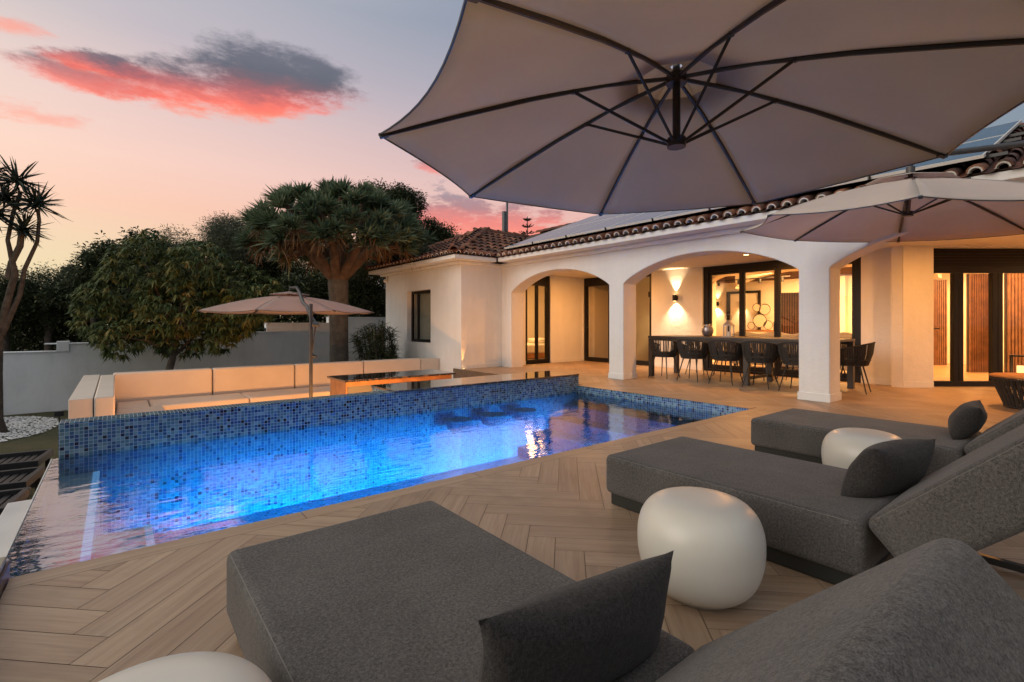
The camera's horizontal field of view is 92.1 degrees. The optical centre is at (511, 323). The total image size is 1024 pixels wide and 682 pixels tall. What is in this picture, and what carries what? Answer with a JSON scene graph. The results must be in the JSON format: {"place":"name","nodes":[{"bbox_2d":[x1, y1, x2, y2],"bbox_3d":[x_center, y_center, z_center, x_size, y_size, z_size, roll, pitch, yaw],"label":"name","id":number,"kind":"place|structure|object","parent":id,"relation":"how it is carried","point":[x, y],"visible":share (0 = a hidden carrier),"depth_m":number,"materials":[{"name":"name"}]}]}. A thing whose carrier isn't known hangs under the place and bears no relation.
{"place":"outdoors","nodes":[
{"label":"outdoors","id":0,"kind":"place"},
{"bbox_2d":[80,471,154,561],"bbox_3d":[-2.681,1.613,3.689,0.768,0.450,2.990,0,0,-39],"label":"step light strip","id":1,"kind":"object","parent":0,"point":[86,550],"visible":0.33,"depth_m":3.60,"materials":[{"name":"white plastic"}]},
{"bbox_2d":[0,327,239,503],"bbox_3d":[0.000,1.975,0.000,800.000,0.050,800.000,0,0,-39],"label":"lawn","id":2,"kind":"structure","parent":0,"point":[47,439],"depth_m":8.21,"materials":[{"name":"green plant"}]},
{"bbox_2d":[0,557,9,598],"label":"edge kerb","id":3,"kind":"structure","parent":2,"relation":"on","point":[4,571],"depth_m":2.08,"materials":[{"name":"white stone"}]},
{"bbox_2d":[0,487,30,514],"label":"lawn lounger","id":4,"kind":"object","parent":2,"relation":"on","point":[15,495],"visible":0.58,"depth_m":4.77,"materials":[{"name":"brown wood"}]},
{"bbox_2d":[0,499,31,557],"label":"terrace","id":5,"kind":"structure","parent":2,"relation":"on","point":[12,515],"depth_m":3.48,"materials":[{"name":"ceramic"}]},
{"bbox_2d":[0,466,44,491],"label":"lawn lounger","id":6,"kind":"object","parent":2,"relation":"on","point":[33,474],"visible":0.79,"depth_m":5.37,"materials":[{"name":"brown wood"}]},
{"bbox_2d":[0,449,53,487],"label":"lawn lounger","id":7,"kind":"object","parent":2,"relation":"on","point":[9,461],"visible":0.92,"depth_m":6.08,"materials":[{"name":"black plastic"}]},
{"bbox_2d":[0,416,58,441],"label":"pebble bed","id":8,"kind":"object","parent":2,"relation":"on","point":[37,425],"visible":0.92,"depth_m":9.30,"materials":[{"name":"white gravel"}]},
{"bbox_2d":[0,155,72,432],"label":"yucca tree","id":9,"kind":"object","parent":8,"relation":"on","point":[22,230],"visible":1,"depth_m":8.87,"materials":[{"name":"green plant"}]},
{"bbox_2d":[54,410,63,421],"bbox_3d":[-8.778,1.825,9.560,0.140,0.250,0.080,0,0,-39],"label":"garden spotlight","id":10,"kind":"object","parent":8,"relation":"on","point":[58,414],"visible":0.94,"depth_m":9.53,"materials":[{"name":"black metal"}]},
{"bbox_2d":[61,228,284,369],"bbox_3d":[-7.294,0.028,10.982,4.522,4.044,2.263,0,0,-3],"label":"loquat tree","id":11,"kind":"object","parent":2,"relation":"on","point":[150,295],"visible":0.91,"depth_m":10.54,"materials":[{"name":"green plant"}]},
{"bbox_2d":[3,317,385,414],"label":"garden wall","id":12,"kind":"structure","parent":2,"relation":"on","point":[40,381],"depth_m":11.66,"materials":[{"name":"white paint"}]},
{"bbox_2d":[228,175,438,361],"bbox_3d":[-4.562,-0.899,13.051,5.160,5.899,5.161,0,0,-39],"label":"dragon tree","id":13,"kind":"object","parent":2,"relation":"on","point":[332,215],"visible":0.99,"depth_m":11.89,"materials":[{"name":"green plant"}]},
{"bbox_2d":[348,319,401,360],"bbox_3d":[-3.663,0.920,13.417,1.540,2.178,1.772,0,0,12],"label":"dracaena bush","id":14,"kind":"object","parent":2,"relation":"on","point":[377,345],"visible":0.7,"depth_m":13.17,"materials":[{"name":"green plant"}]},
{"bbox_2d":[519,216,534,234],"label":"norfolk pine","id":15,"kind":"object","parent":2,"relation":"on","point":[526,225],"visible":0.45,"depth_m":41.86,"materials":[{"name":"green plant"}]},
{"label":"soil bed","id":16,"kind":"structure","parent":2,"relation":"on","visible":0},
{"bbox_2d":[0,263,51,351],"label":"dark shrub","id":17,"kind":"object","parent":16,"relation":"on","point":[15,322],"visible":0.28,"depth_m":14.93,"materials":[{"name":"green plant"}]},
{"bbox_2d":[0,258,88,350],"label":"dark shrub","id":18,"kind":"object","parent":16,"relation":"on","point":[49,321],"visible":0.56,"depth_m":15.23,"materials":[{"name":"green plant"}]},
{"bbox_2d":[28,251,128,340],"bbox_3d":[-13.203,-0.128,15.535,2.578,4.355,2.477,0,0,-5],"label":"dark shrub","id":19,"kind":"object","parent":16,"relation":"on","point":[72,283],"visible":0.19,"depth_m":14.83,"materials":[{"name":"green plant"}]},
{"bbox_2d":[71,226,172,339],"bbox_3d":[-12.284,-0.536,15.902,2.649,5.172,3.052,0,0,-1],"label":"avocado tree","id":20,"kind":"object","parent":16,"relation":"on","point":[93,254],"visible":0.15,"depth_m":15.10,"materials":[{"name":"green plant"}]},
{"bbox_2d":[140,223,208,293],"bbox_3d":[-11.008,-0.688,16.479,2.828,5.476,2.239,0,0,6],"label":"olive tree","id":21,"kind":"object","parent":16,"relation":"on","point":[170,234],"visible":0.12,"depth_m":16.40,"materials":[{"name":"green plant"}]},
{"bbox_2d":[0,262,385,351],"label":"hedge","id":22,"kind":"object","parent":16,"relation":"on","point":[31,340],"visible":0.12,"depth_m":15.97,"materials":[{"name":"green plant"}]},
{"bbox_2d":[188,209,271,275],"bbox_3d":[-9.541,-0.980,17.153,2.718,6.060,3.259,0,0,-39],"label":"olive tree","id":23,"kind":"object","parent":16,"relation":"on","point":[221,234],"visible":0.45,"depth_m":16.52,"materials":[{"name":"green plant"}]},
{"bbox_2d":[205,247,308,319],"bbox_3d":[-9.024,-0.647,17.571,3.998,5.394,3.122,0,0,-39],"label":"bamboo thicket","id":24,"kind":"object","parent":16,"relation":"on","point":[273,271],"visible":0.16,"depth_m":17.15,"materials":[{"name":"green plant"}]},
{"bbox_2d":[277,243,370,321],"bbox_3d":[-6.905,-0.690,17.875,3.511,5.480,3.375,0,0,-39],"label":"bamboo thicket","id":25,"kind":"object","parent":16,"relation":"on","point":[299,270],"visible":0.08,"depth_m":17.12,"materials":[{"name":"green plant"}]},
{"bbox_2d":[324,259,385,316],"bbox_3d":[-4.792,-0.491,16.450,2.918,5.082,2.360,0,0,-39],"label":"dark shrub","id":26,"kind":"object","parent":16,"relation":"on","point":[360,276],"visible":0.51,"depth_m":15.94,"materials":[{"name":"green plant"}]},
{"bbox_2d":[351,178,394,234],"bbox_3d":[-5.953,-1.941,20.081,2.625,7.982,2.475,0,0,-39],"label":"round tree","id":27,"kind":"object","parent":16,"relation":"on","point":[384,188],"visible":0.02,"depth_m":20.04,"materials":[{"name":"green plant"}]},
{"bbox_2d":[386,179,428,221],"bbox_3d":[-4.813,-2.112,22.139,2.592,8.325,2.319,0,0,-39],"label":"round tree","id":28,"kind":"object","parent":16,"relation":"on","point":[403,193],"visible":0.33,"depth_m":21.57,"materials":[{"name":"green plant"}]},
{"bbox_2d":[418,213,461,247],"bbox_3d":[-3.204,-1.393,22.008,2.100,6.887,2.269,0,0,25],"label":"round tree","id":29,"kind":"object","parent":16,"relation":"on","point":[441,233],"visible":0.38,"depth_m":21.65,"materials":[{"name":"green plant"}]},
{"bbox_2d":[0,0,1023,324],"label":"sky","id":30,"kind":"structure","parent":0,"point":[144,114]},
{"bbox_2d":[3,361,1023,680],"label":"deck base","id":31,"kind":"object","parent":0,"point":[463,373],"visible":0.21,"depth_m":2.69,"materials":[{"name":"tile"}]},
{"bbox_2d":[4,386,748,577],"bbox_3d":[-0.556,1.611,5.414,6.828,1.017,3.060,0,0,-39],"label":"pool basin","id":32,"kind":"object","parent":31,"relation":"in","point":[173,493],"visible":0.4,"depth_m":5.74,"materials":[{"name":"tile"}]},
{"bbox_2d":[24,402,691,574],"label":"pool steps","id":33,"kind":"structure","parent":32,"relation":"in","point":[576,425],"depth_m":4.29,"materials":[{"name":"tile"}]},
{"bbox_2d":[443,416,471,431],"bbox_3d":[-0.747,1.383,6.833,0.370,0.155,0.537,0,0,-14],"label":"pool stool","id":34,"kind":"object","parent":32,"relation":"attached to","point":[459,424],"visible":1,"depth_m":6.63,"materials":[{"name":"tile"}]},
{"bbox_2d":[476,412,505,425],"bbox_3d":[-0.295,1.383,7.196,0.370,0.155,0.537,0,0,-14],"label":"pool stool","id":35,"kind":"object","parent":32,"relation":"on","point":[492,418],"visible":1,"depth_m":6.99,"materials":[{"name":"tile"}]},
{"bbox_2d":[508,407,536,420],"bbox_3d":[0.173,1.383,7.571,0.370,0.155,0.537,0,0,-14],"label":"pool stool","id":36,"kind":"object","parent":32,"relation":"on","point":[524,414],"visible":1,"depth_m":7.37,"materials":[{"name":"tile"}]},
{"bbox_2d":[0,361,1023,681],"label":"deck","id":37,"kind":"structure","parent":31,"relation":"on","point":[46,645],"depth_m":2.43,"materials":[{"name":"brown wood"}]},
{"bbox_2d":[99,651,271,681],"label":"drum stool","id":38,"kind":"object","parent":37,"relation":"on","point":[205,666],"visible":1,"depth_m":1.02,"materials":[{"name":"white ceramic"}]},
{"bbox_2d":[227,501,1023,681],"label":"sun lounger","id":39,"kind":"object","parent":37,"relation":"on","point":[414,592],"visible":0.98,"depth_m":1.18,"materials":[{"name":"grey fabric"}]},
{"bbox_2d":[478,550,673,681],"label":"throw pillow","id":40,"kind":"object","parent":39,"relation":"on","point":[605,627],"visible":1,"depth_m":1.00,"materials":[{"name":"grey fabric"}]},
{"bbox_2d":[648,338,679,376],"bbox_3d":[3.053,0.695,9.966,0.545,0.813,0.608,0,0,-39],"label":"dining chair","id":41,"kind":"object","parent":37,"relation":"on","point":[665,352],"visible":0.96,"depth_m":9.79,"materials":[{"name":"wicker"}]},
{"bbox_2d":[676,339,709,381],"bbox_3d":[3.458,0.695,9.469,0.545,0.813,0.608,0,0,-41],"label":"dining chair","id":42,"kind":"object","parent":37,"relation":"on","point":[684,351],"visible":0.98,"depth_m":9.29,"materials":[{"name":"wicker"}]},
{"bbox_2d":[366,123,1023,402],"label":"house","id":43,"kind":"structure","parent":37,"relation":"on","point":[480,297],"depth_m":10.12,"materials":[{"name":"paint"}]},
{"bbox_2d":[411,290,430,342],"bbox_3d":[-2.447,-0.275,13.729,0.174,1.850,1.524,0,0,-39],"label":"window","id":44,"kind":"structure","parent":43,"relation":"in","point":[422,298],"depth_m":13.82,"materials":[{"name":"brown metal"}]},
{"bbox_2d":[502,202,507,230],"bbox_3d":[-0.252,-2.710,17.650,0.215,3.220,0.145,0,0,-23],"label":"chimney flue","id":45,"kind":"object","parent":43,"relation":"attached to","point":[504,220],"visible":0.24,"depth_m":17.59,"materials":[{"name":"grey metal"}]},
{"bbox_2d":[527,338,543,357],"bbox_3d":[0.074,0.780,15.961,2.400,0.600,1.700,0,0,-39],"label":"bed","id":46,"kind":"object","parent":43,"relation":"on","point":[531,348],"visible":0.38,"depth_m":15.56,"materials":[{"name":"white fabric"}]},
{"bbox_2d":[526,276,549,363],"bbox_3d":[0.675,-0.105,13.463,0.910,2.408,0.130,0,0,-39],"label":"bedroom door","id":47,"kind":"structure","parent":43,"relation":"in","point":[545,281],"depth_m":13.59,"materials":[{"name":"brown metal"}]},
{"bbox_2d":[584,277,608,362],"bbox_3d":[2.464,-0.109,14.142,0.130,2.416,1.010,0,0,-39],"label":"porch door","id":48,"kind":"structure","parent":43,"relation":"in","point":[588,282],"depth_m":14.44,"materials":[{"name":"brown metal"}]},
{"bbox_2d":[636,274,650,365],"bbox_3d":[3.284,-0.109,13.133,0.115,2.416,1.130,0,0,-39],"label":"kitchen door","id":49,"kind":"structure","parent":43,"relation":"in","point":[638,362],"depth_m":12.74,"materials":[{"name":"brown metal"}]},
{"bbox_2d":[672,295,677,300],"bbox_3d":[3.975,-0.620,12.040,0.124,0.152,0.100,0,0,-39],"label":"wall lamp","id":50,"kind":"object","parent":43,"relation":"attached to","point":[674,297],"visible":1,"depth_m":12.00,"materials":[{"name":"brown metal"}]},
{"bbox_2d":[726,290,760,343],"bbox_3d":[7.314,0.040,15.599,0.058,2.119,1.070,0,0,-39],"label":"doorway","id":51,"kind":"structure","parent":43,"relation":"attached to","point":[728,301],"depth_m":15.92,"materials":[{"name":"brown metal"}]},
{"bbox_2d":[716,275,790,285],"bbox_3d":[6.754,-1.340,13.950,0.070,0.440,2.100,0,0,-39],"label":"track light","id":52,"kind":"object","parent":43,"relation":"attached to","point":[759,280],"visible":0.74,"depth_m":13.85,"materials":[{"name":"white metal"}]},
{"bbox_2d":[746,330,772,333],"bbox_3d":[7.758,0.649,14.692,0.495,0.899,1.440,0,0,-39],"label":"sideboard","id":53,"kind":"object","parent":43,"relation":"on","point":[759,331],"visible":0.08,"depth_m":14.74,"materials":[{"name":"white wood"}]},
{"bbox_2d":[747,303,772,329],"bbox_3d":[7.483,-0.210,14.882,0.020,0.794,0.754,0,0,-39],"label":"ring ornament","id":54,"kind":"object","parent":53,"relation":"on","point":[759,320],"visible":1,"depth_m":14.85,"materials":[{"name":"gold metal"}]},
{"bbox_2d":[503,124,1023,249],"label":"roof tiles","id":55,"kind":"object","parent":43,"relation":"attached to","point":[988,156],"visible":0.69,"depth_m":6.39,"materials":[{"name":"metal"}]},
{"bbox_2d":[504,225,577,248],"bbox_3d":[0.721,-2.091,11.957,1.546,0.615,1.040,0,0,-39],"label":"solar panel","id":56,"kind":"object","parent":55,"relation":"attached to","point":[534,239],"visible":0.89,"depth_m":11.84,"materials":[{"name":"glass"}]},
{"bbox_2d":[533,218,611,243],"bbox_3d":[1.383,-2.091,11.133,1.546,0.615,1.040,0,0,-39],"label":"solar panel","id":57,"kind":"object","parent":55,"relation":"attached to","point":[560,235],"visible":0.83,"depth_m":11.02,"materials":[{"name":"glass"}]},
{"bbox_2d":[552,214,607,230],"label":"solar panel","id":58,"kind":"object","parent":55,"relation":"attached to","point":[585,220],"visible":0.53,"depth_m":12.82,"materials":[{"name":"glass"}]},
{"bbox_2d":[581,214,621,224],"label":"solar panel","id":59,"kind":"object","parent":55,"relation":"attached to","point":[608,216],"visible":0.27,"depth_m":11.91,"materials":[{"name":"glass"}]},
{"bbox_2d":[567,213,642,236],"bbox_3d":[2.044,-2.091,10.309,1.546,0.615,1.040,0,0,-39],"label":"solar panel","id":60,"kind":"object","parent":55,"relation":"attached to","point":[602,225],"visible":0.79,"depth_m":10.16,"materials":[{"name":"glass"}]},
{"bbox_2d":[606,211,669,229],"bbox_3d":[2.705,-2.091,9.486,1.546,0.615,1.040,0,0,-39],"label":"solar panel","id":61,"kind":"object","parent":55,"relation":"attached to","point":[643,218],"visible":0.51,"depth_m":9.21,"materials":[{"name":"glass"}]},
{"bbox_2d":[653,208,708,220],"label":"solar panel","id":62,"kind":"object","parent":55,"relation":"attached to","point":[670,214],"visible":0.37,"depth_m":8.31,"materials":[{"name":"glass"}]},
{"bbox_2d":[821,177,868,188],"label":"solar panel","id":63,"kind":"object","parent":55,"relation":"attached to","point":[862,179],"visible":0.16,"depth_m":6.25,"materials":[{"name":"glass"}]},
{"bbox_2d":[871,134,1005,178],"bbox_3d":[5.350,-2.091,6.191,1.546,0.615,1.040,0,0,-39],"label":"solar panel","id":64,"kind":"object","parent":55,"relation":"attached to","point":[952,159],"visible":0.6,"depth_m":5.85,"materials":[{"name":"glass"}]},
{"bbox_2d":[964,120,1021,142],"bbox_3d":[6.567,-2.684,7.168,1.527,0.608,1.040,0,0,-39],"label":"solar panel","id":65,"kind":"object","parent":55,"relation":"attached to","point":[1007,129],"visible":0.39,"depth_m":6.84,"materials":[{"name":"glass"}]},
{"bbox_2d":[703,257,860,382],"bbox_3d":[5.506,-0.109,10.365,0.115,2.416,3.150,0,0,-39],"label":"folding door","id":66,"kind":"structure","parent":43,"relation":"in","point":[776,266],"depth_m":10.48,"materials":[{"name":"brown metal"}]},
{"bbox_2d":[781,292,798,367],"bbox_3d":[6.933,0.169,12.209,0.750,1.857,0.100,0,0,28],"label":"slat panel","id":67,"kind":"object","parent":43,"relation":"on","point":[789,313],"visible":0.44,"depth_m":12.19,"materials":[{"name":"brown wood"}]},
{"bbox_2d":[732,331,851,370],"bbox_3d":[6.621,0.645,11.600,0.950,0.909,2.600,0,0,-39],"label":"indoor sofa","id":68,"kind":"object","parent":43,"relation":"in","point":[845,335],"visible":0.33,"depth_m":11.53,"materials":[{"name":"white fabric"}]},
{"bbox_2d":[934,280,946,364],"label":"slat panel","id":69,"kind":"object","parent":43,"relation":"on","point":[940,321],"visible":0.59,"depth_m":12.96,"materials":[{"name":"brown wood"}]},
{"bbox_2d":[966,274,988,371],"bbox_3d":[10.550,-0.011,11.138,0.520,2.217,0.100,0,0,0],"label":"slat panel","id":70,"kind":"object","parent":43,"relation":"on","point":[977,322],"visible":0.91,"depth_m":11.09,"materials":[{"name":"brown wood"}]},
{"bbox_2d":[934,249,1023,385],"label":"shuttered door","id":71,"kind":"structure","parent":43,"relation":"in","point":[956,262],"depth_m":8.61,"materials":[{"name":"brown metal"}]},
{"bbox_2d":[1004,273,1023,372],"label":"slat panel","id":72,"kind":"object","parent":43,"relation":"on","point":[1014,313],"visible":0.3,"depth_m":10.39,"materials":[{"name":"brown wood"}]},
{"bbox_2d":[1009,354,1023,372],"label":"floor lantern","id":73,"kind":"object","parent":43,"relation":"on","point":[1020,369],"visible":0.5,"depth_m":9.19,"materials":[{"name":"black metal"}]},
{"bbox_2d":[685,342,714,373],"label":"dining chair","id":74,"kind":"object","parent":37,"relation":"on","point":[697,352],"visible":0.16,"depth_m":10.70,"materials":[{"name":"wicker"}]},
{"bbox_2d":[378,0,1023,215],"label":"cantilever parasol","id":75,"kind":"object","parent":37,"relation":"on","point":[600,107],"visible":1,"depth_m":2.54,"materials":[{"name":"fabric"}]},
{"bbox_2d":[637,486,765,610],"bbox_3d":[0.769,0.906,2.029,0.493,0.388,0.493,0,0,-39],"label":"drum stool","id":76,"kind":"object","parent":37,"relation":"on","point":[715,540],"visible":0.91,"depth_m":1.84,"materials":[{"name":"white ceramic"}]},
{"bbox_2d":[708,340,742,385],"bbox_3d":[3.872,0.695,8.966,0.545,0.813,0.608,0,0,-42],"label":"dining chair","id":77,"kind":"object","parent":37,"relation":"on","point":[714,350],"visible":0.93,"depth_m":8.79,"materials":[{"name":"wicker"}]},
{"bbox_2d":[713,342,742,377],"bbox_3d":[4.517,0.695,10.241,0.545,0.813,0.608,0,0,-36],"label":"dining chair","id":78,"kind":"object","parent":37,"relation":"on","point":[726,353],"visible":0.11,"depth_m":10.26,"materials":[{"name":"wicker"}]},
{"bbox_2d":[648,335,854,388],"bbox_3d":[4.321,0.679,9.330,1.020,0.839,3.420,0,0,-39],"label":"dining table","id":79,"kind":"object","parent":37,"relation":"on","point":[850,369],"visible":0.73,"depth_m":9.00,"materials":[{"name":"brown wood"}]},
{"bbox_2d":[702,324,713,335],"bbox_3d":[3.889,0.140,9.804,0.224,0.240,0.224,0,0,-39],"label":"vase","id":80,"kind":"object","parent":79,"relation":"on","point":[707,329],"visible":0.99,"depth_m":9.73,"materials":[{"name":"silver metal"}]},
{"bbox_2d":[723,314,734,336],"bbox_3d":[4.158,0.040,9.468,0.154,0.438,0.154,0,0,-39],"label":"lantern","id":81,"kind":"object","parent":79,"relation":"on","point":[727,323],"visible":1,"depth_m":9.45,"materials":[{"name":"metal"}]},
{"bbox_2d":[742,344,775,380],"bbox_3d":[4.891,0.695,9.734,0.545,0.813,0.608,0,0,-37],"label":"dining chair","id":82,"kind":"object","parent":37,"relation":"on","point":[762,355],"visible":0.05,"depth_m":9.72,"materials":[{"name":"wicker"}]},
{"bbox_2d":[741,341,778,389],"bbox_3d":[4.258,0.695,8.481,0.545,0.813,0.608,0,0,-42],"label":"dining chair","id":83,"kind":"object","parent":37,"relation":"on","point":[757,357],"visible":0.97,"depth_m":8.30,"materials":[{"name":"wicker"}]},
{"bbox_2d":[776,345,798,381],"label":"dining chair","id":84,"kind":"object","parent":37,"relation":"on","point":[787,365],"visible":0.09,"depth_m":9.24,"materials":[{"name":"wicker"}]},
{"bbox_2d":[777,342,798,390],"bbox_3d":[4.622,0.695,7.982,0.545,0.813,0.608,0,0,-38],"label":"dining chair","id":85,"kind":"object","parent":37,"relation":"on","point":[786,359],"visible":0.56,"depth_m":7.91,"materials":[{"name":"wicker"}]},
{"bbox_2d":[606,424,1023,584],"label":"sun lounger","id":86,"kind":"object","parent":37,"relation":"on","point":[815,523],"visible":0.73,"depth_m":2.13,"materials":[{"name":"grey fabric"}]},
{"bbox_2d":[840,439,934,497],"bbox_3d":[1.768,0.680,2.318,0.480,0.300,0.191,0,30,-25],"label":"throw pillow","id":87,"kind":"object","parent":86,"relation":"on","point":[886,468],"visible":1,"depth_m":2.22,"materials":[{"name":"grey fabric"}]},
{"bbox_2d":[840,344,846,379],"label":"dining chair","id":88,"kind":"object","parent":37,"relation":"on","point":[842,346],"visible":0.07,"depth_m":8.68,"materials":[{"name":"wicker"}]},
{"bbox_2d":[840,342,875,394],"bbox_3d":[5.475,0.695,7.885,0.545,0.813,0.608,0,0,43],"label":"dining chair","id":89,"kind":"object","parent":37,"relation":"on","point":[860,361],"visible":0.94,"depth_m":7.69,"materials":[{"name":"wicker"}]},
{"bbox_2d":[821,428,900,468],"bbox_3d":[2.334,0.906,3.259,0.493,0.388,0.493,0,0,-39],"label":"drum stool","id":90,"kind":"object","parent":37,"relation":"on","point":[844,448],"visible":0.43,"depth_m":3.18,"materials":[{"name":"white ceramic"}]},
{"bbox_2d":[740,141,1023,242],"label":"cantilever parasol","id":91,"kind":"object","parent":37,"relation":"on","point":[926,206],"visible":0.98,"depth_m":5.38,"materials":[{"name":"fabric"}]},
{"bbox_2d":[751,408,1023,477],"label":"sun lounger","id":92,"kind":"object","parent":37,"relation":"on","point":[799,434],"visible":0.51,"depth_m":3.84,"materials":[{"name":"grey fabric"}]},
{"bbox_2d":[948,400,987,439],"bbox_3d":[3.236,0.685,3.509,0.480,0.280,0.177,0,30,-47],"label":"throw pillow","id":93,"kind":"object","parent":92,"relation":"on","point":[967,420],"visible":1,"depth_m":3.37,"materials":[{"name":"grey fabric"}]},
{"bbox_2d":[989,372,1023,409],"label":"coffee table","id":94,"kind":"object","parent":37,"relation":"on","point":[1008,398],"visible":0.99,"depth_m":6.33,"materials":[{"name":"grey wicker"}]},
{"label":"lounge floor","id":95,"kind":"structure","parent":0,"visible":0},
{"bbox_2d":[68,358,438,418],"bbox_3d":[-3.585,1.383,9.279,6.897,1.031,3.520,0,0,-39],"label":"corner sofa","id":96,"kind":"object","parent":95,"relation":"on","point":[116,393],"visible":0.57,"depth_m":9.29,"materials":[{"name":"beige fabric"}]},
{"bbox_2d":[197,286,373,396],"bbox_3d":[-3.779,0.616,8.652,2.942,2.566,3.817,0,0,-39],"label":"cantilever parasol","id":97,"kind":"object","parent":95,"relation":"on","point":[290,303],"visible":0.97,"depth_m":8.12,"materials":[{"name":"beige fabric"}]},
{"bbox_2d":[58,376,578,459],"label":"mosaic wall","id":98,"kind":"structure","parent":95,"relation":"on","point":[91,436],"depth_m":5.62,"materials":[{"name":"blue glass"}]},
{"bbox_2d":[371,371,578,392],"bbox_3d":[-0.428,0.912,7.972,3.535,0.028,0.792,0,0,-39],"label":"granite counter","id":99,"kind":"object","parent":98,"relation":"on","point":[438,384],"visible":1,"depth_m":7.62,"materials":[{"name":"black stone"}]},
{"bbox_2d":[327,369,455,394],"bbox_3d":[-2.328,1.450,9.704,2.280,0.899,0.950,0,0,-39],"label":"bar table","id":100,"kind":"object","parent":95,"relation":"on","point":[350,384],"visible":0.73,"depth_m":9.28,"materials":[{"name":"stone"}]},
{"bbox_2d":[347,383,390,393],"bbox_3d":[-2.586,1.510,9.011,0.850,0.778,0.030,0,0,-39],"label":"cupboard door","id":101,"kind":"structure","parent":100,"relation":"in","point":[364,388],"depth_m":8.87,"materials":[{"name":"brown paint"}]}
]}

